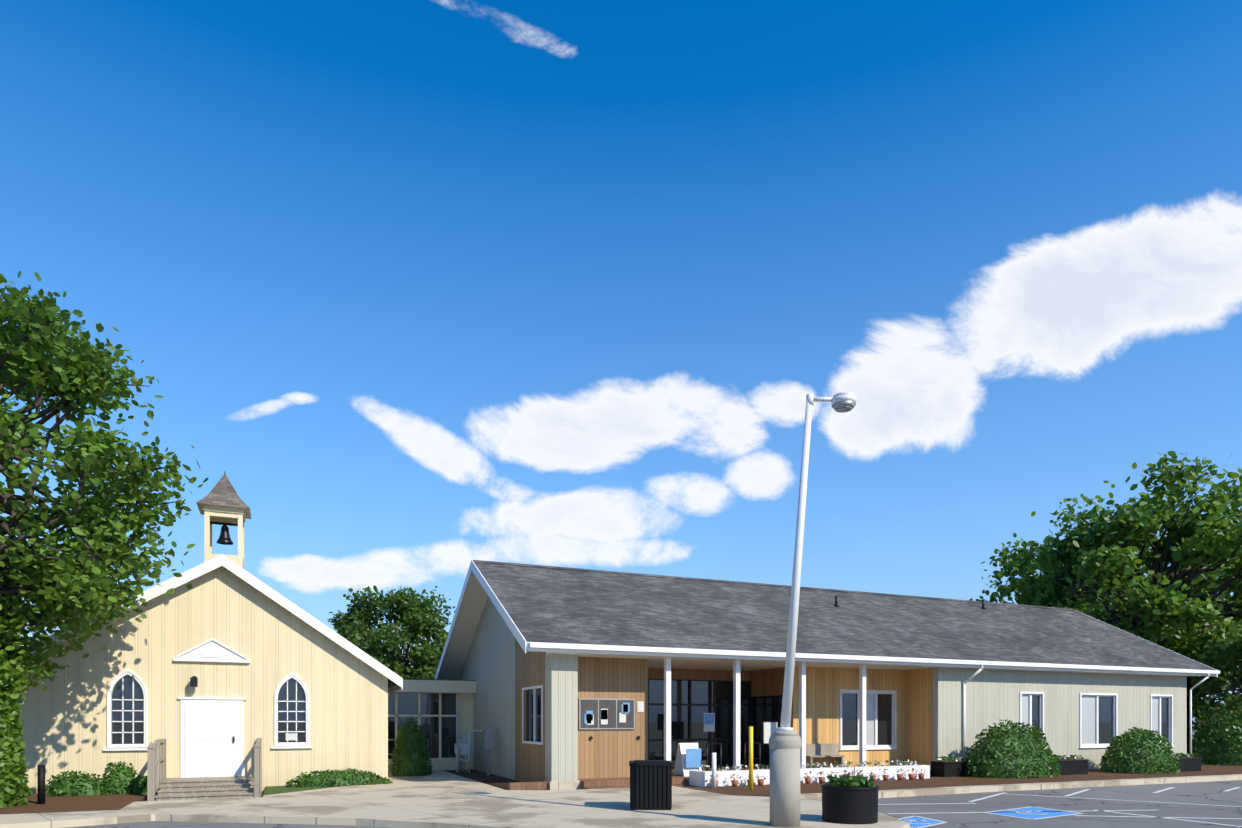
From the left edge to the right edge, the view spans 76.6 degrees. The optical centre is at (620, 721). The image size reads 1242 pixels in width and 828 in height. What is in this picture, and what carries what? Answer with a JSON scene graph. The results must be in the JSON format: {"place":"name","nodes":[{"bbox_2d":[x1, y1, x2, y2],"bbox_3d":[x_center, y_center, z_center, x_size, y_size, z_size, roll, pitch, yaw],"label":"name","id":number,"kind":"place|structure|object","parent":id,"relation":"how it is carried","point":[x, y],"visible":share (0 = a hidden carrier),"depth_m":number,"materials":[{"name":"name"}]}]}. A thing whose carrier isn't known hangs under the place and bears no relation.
{"place":"outdoors","nodes":[
{"label":"outdoors","id":0,"kind":"place"},
{"bbox_2d":[15,566,387,793],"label":"church wall","id":1,"kind":"structure","parent":0,"point":[64,718],"depth_m":20.79,"materials":[{"name":"beige wood"}]},
{"bbox_2d":[388,679,475,771],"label":"link building","id":2,"kind":"structure","parent":0,"point":[431,706],"depth_m":28.57,"materials":[{"name":"glass"}]},
{"bbox_2d":[0,770,909,827],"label":"sidewalk","id":3,"kind":"structure","parent":0,"point":[439,799],"depth_m":15.45,"materials":[{"name":"concrete"}]},
{"bbox_2d":[390,716,432,776],"bbox_3d":[-6.797,0.823,25.428,1.250,1.961,1.254,0,0,12],"label":"shrub","id":4,"kind":"object","parent":3,"relation":"on","point":[410,758],"visible":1,"depth_m":25.15,"materials":[{"name":"green plant"}]},
{"bbox_2d":[629,760,672,809],"bbox_3d":[0.594,1.279,15.900,0.860,0.960,0.860,0,0,1],"label":"trash bin","id":5,"kind":"object","parent":3,"relation":"on","point":[650,784],"visible":1,"depth_m":15.49,"materials":[{"name":"black plastic"}]},
{"bbox_2d":[674,721,844,775],"bbox_3d":[4.490,0.795,24.335,6.428,1.580,0.729,0,0,-29],"label":"porch clutter","id":6,"kind":"object","parent":3,"relation":"on","point":[688,756],"visible":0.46,"depth_m":24.33,"materials":[{"name":"white paint"}]},
{"bbox_2d":[769,391,856,826],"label":"lamp post","id":7,"kind":"object","parent":3,"relation":"on","point":[784,742],"visible":1,"depth_m":13.16,"materials":[{"name":"metal"}]},
{"bbox_2d":[821,785,878,823],"bbox_3d":[4.026,1.449,13.825,0.980,0.620,0.980,0,0,-23],"label":"round planter","id":8,"kind":"object","parent":3,"relation":"on","point":[848,805],"visible":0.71,"depth_m":13.42,"materials":[{"name":"black plastic"}]},
{"bbox_2d":[0,0,1241,721],"label":"sky","id":9,"kind":"structure","parent":0,"point":[435,287],"materials":[{"name":"blue"}]},
{"bbox_2d":[65,723,1241,827],"bbox_3d":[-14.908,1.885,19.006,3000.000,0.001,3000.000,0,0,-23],"label":"ground","id":10,"kind":"structure","parent":0,"point":[1211,795],"depth_m":16.97,"materials":[{"name":"grey asphalt"}]},
{"bbox_2d":[0,644,29,807],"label":"bush","id":11,"kind":"object","parent":10,"relation":"on","point":[14,789],"visible":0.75,"depth_m":16.37,"materials":[{"name":"green plant"}]},
{"bbox_2d":[0,493,44,651],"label":"tree","id":12,"kind":"object","parent":10,"relation":"on","point":[31,607],"visible":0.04,"depth_m":33.41,"materials":[{"name":"green plant"}]},
{"bbox_2d":[0,793,146,813],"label":"mulch bed","id":13,"kind":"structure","parent":10,"relation":"on","point":[102,802],"depth_m":16.95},
{"bbox_2d":[25,784,33,796],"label":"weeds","id":14,"kind":"object","parent":13,"relation":"on","point":[30,793],"visible":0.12,"depth_m":18.61,"materials":[{"name":"green plant"}]},
{"bbox_2d":[37,765,44,803],"bbox_3d":[-12.436,1.360,16.859,0.140,0.850,0.133,0,0,-23],"label":"bollard","id":15,"kind":"object","parent":13,"relation":"on","point":[40,784],"visible":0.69,"depth_m":16.81,"materials":[{"name":"black plastic"}]},
{"bbox_2d":[45,770,104,796],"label":"shrubs","id":16,"kind":"object","parent":13,"relation":"on","point":[73,783],"visible":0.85,"depth_m":18.73,"materials":[{"name":"green plant"}]},
{"bbox_2d":[99,761,137,794],"bbox_3d":[-12.341,1.389,19.352,0.966,0.834,0.793,0,0,-23],"label":"shrub","id":17,"kind":"object","parent":13,"relation":"on","point":[118,778],"visible":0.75,"depth_m":19.16,"materials":[{"name":"green plant"}]},
{"bbox_2d":[127,775,146,794],"bbox_3d":[-11.803,1.560,19.360,0.698,0.502,0.800,0,0,-23],"label":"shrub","id":18,"kind":"object","parent":13,"relation":"on","point":[138,785],"visible":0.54,"depth_m":19.13,"materials":[{"name":"green plant"}]},
{"bbox_2d":[0,270,211,712],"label":"maple tree","id":19,"kind":"object","parent":10,"relation":"on","point":[73,587],"visible":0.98,"depth_m":16.39,"materials":[{"name":"green plant"}]},
{"bbox_2d":[146,738,261,800],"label":"church steps","id":20,"kind":"structure","parent":10,"relation":"on","point":[161,786],"depth_m":19.21,"materials":[{"name":"grey wood"}]},
{"bbox_2d":[30,471,402,777],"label":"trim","id":21,"kind":"structure","parent":10,"relation":"on","point":[211,736],"depth_m":20.82,"materials":[{"name":"beige"}]},
{"bbox_2d":[264,785,340,794],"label":"church lawn","id":22,"kind":"structure","parent":10,"relation":"on","point":[270,790],"depth_m":20.31,"materials":[{"name":"green plant"}]},
{"bbox_2d":[284,768,392,786],"bbox_3d":[-7.730,1.542,21.610,2.835,0.520,0.750,0,0,-23],"label":"low shrub","id":23,"kind":"object","parent":22,"relation":"on","point":[337,777],"depth_m":21.40,"materials":[{"name":"green plant"}]},
{"bbox_2d":[327,585,454,678],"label":"tree","id":24,"kind":"object","parent":10,"relation":"on","point":[416,619],"visible":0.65,"depth_m":50.03,"materials":[{"name":"green plant"}]},
{"bbox_2d":[442,769,549,789],"bbox_3d":[-4.225,1.850,24.591,1.239,0.130,9.200,0,0,-23],"label":"mulch bed","id":25,"kind":"object","parent":10,"relation":"on","point":[479,776],"visible":0.43,"depth_m":24.92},
{"bbox_2d":[454,710,491,775],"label":"utility meters","id":26,"kind":"object","parent":25,"relation":"on","point":[462,749],"visible":1,"depth_m":27.18,"materials":[{"name":"grey metal"}]},
{"bbox_2d":[460,596,1190,789],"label":"building","id":27,"kind":"structure","parent":10,"relation":"on","point":[562,721],"depth_m":26.37,"materials":[{"name":"grey"}]},
{"bbox_2d":[435,560,1219,755],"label":"roof","id":28,"kind":"structure","parent":27,"relation":"attached to","point":[541,608],"depth_m":26.50,"materials":[{"name":"grey"}]},
{"bbox_2d":[677,765,1241,795],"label":"planting strip","id":29,"kind":"object","parent":10,"relation":"on","point":[936,782],"visible":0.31,"depth_m":23.07,"materials":[{"name":"brown soil"}]},
{"bbox_2d":[706,726,760,789],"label":"bollards","id":30,"kind":"object","parent":29,"relation":"on","point":[750,757],"visible":0.77,"depth_m":20.78,"materials":[{"name":"yellow metal"}]},
{"bbox_2d":[689,765,929,786],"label":"planter wall","id":31,"kind":"structure","parent":29,"relation":"on","point":[699,778],"depth_m":22.60,"materials":[{"name":"white paint"}]},
{"bbox_2d":[701,753,1196,787],"bbox_3d":[11.830,1.245,21.422,21.190,1.060,8.643,0,0,-23],"label":"flower bed","id":32,"kind":"object","parent":29,"relation":"on","point":[858,780],"visible":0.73,"depth_m":22.48,"materials":[{"name":"green plant"}]},
{"bbox_2d":[930,760,974,776],"bbox_3d":[10.992,1.530,25.488,1.930,0.490,0.590,0,0,-23],"label":"box planter","id":33,"kind":"object","parent":29,"relation":"on","point":[955,768],"visible":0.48,"depth_m":25.08,"materials":[{"name":"black plastic"}]},
{"bbox_2d":[963,719,1061,778],"bbox_3d":[12.643,0.877,25.476,3.639,1.890,2.435,0,0,-23],"label":"bush","id":34,"kind":"object","parent":29,"relation":"on","point":[1006,751],"visible":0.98,"depth_m":24.84,"materials":[{"name":"green plant"}]},
{"bbox_2d":[1049,759,1088,774],"bbox_3d":[14.661,1.530,26.198,1.930,0.490,0.590,0,0,-23],"label":"box planter","id":35,"kind":"object","parent":29,"relation":"on","point":[1074,767],"visible":0.43,"depth_m":26.04,"materials":[{"name":"black plastic"}]},
{"bbox_2d":[1098,727,1180,773],"bbox_3d":[18.147,1.006,27.460,3.054,1.631,2.191,0,0,-23],"label":"bush","id":36,"kind":"object","parent":29,"relation":"on","point":[1144,752],"visible":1,"depth_m":26.88,"materials":[{"name":"green plant"}]},
{"bbox_2d":[1169,757,1201,771],"bbox_3d":[19.726,1.530,27.837,1.730,0.490,0.590,0,0,-23],"label":"box planter","id":37,"kind":"object","parent":29,"relation":"on","point":[1188,764],"visible":0.33,"depth_m":27.66,"materials":[{"name":"black plastic"}]},
{"bbox_2d":[800,774,1241,799],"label":"parking kerb","id":38,"kind":"object","parent":10,"relation":"on","point":[986,788],"visible":0.65,"depth_m":21.65,"materials":[{"name":"concrete"}]},
{"bbox_2d":[878,787,1241,827],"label":"parking markings","id":39,"kind":"object","parent":10,"relation":"on","point":[1032,813],"depth_m":16.02,"materials":[{"name":"paint"}]},
{"bbox_2d":[969,451,1241,698],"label":"tree","id":40,"kind":"object","parent":10,"relation":"on","point":[1155,609],"visible":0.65,"depth_m":37.99,"materials":[{"name":"green plant"}]},
{"bbox_2d":[989,528,1239,619],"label":"tree","id":41,"kind":"object","parent":10,"relation":"on","point":[1198,585],"visible":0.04,"depth_m":47.89,"materials":[{"name":"green plant"}]},
{"bbox_2d":[1175,614,1241,737],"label":"tree","id":42,"kind":"object","parent":10,"relation":"on","point":[1225,662],"visible":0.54,"depth_m":34.65,"materials":[{"name":"green plant"}]},
{"bbox_2d":[1192,708,1241,765],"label":"bush","id":43,"kind":"object","parent":10,"relation":"on","point":[1216,741],"visible":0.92,"depth_m":32.09,"materials":[{"name":"green plant"}]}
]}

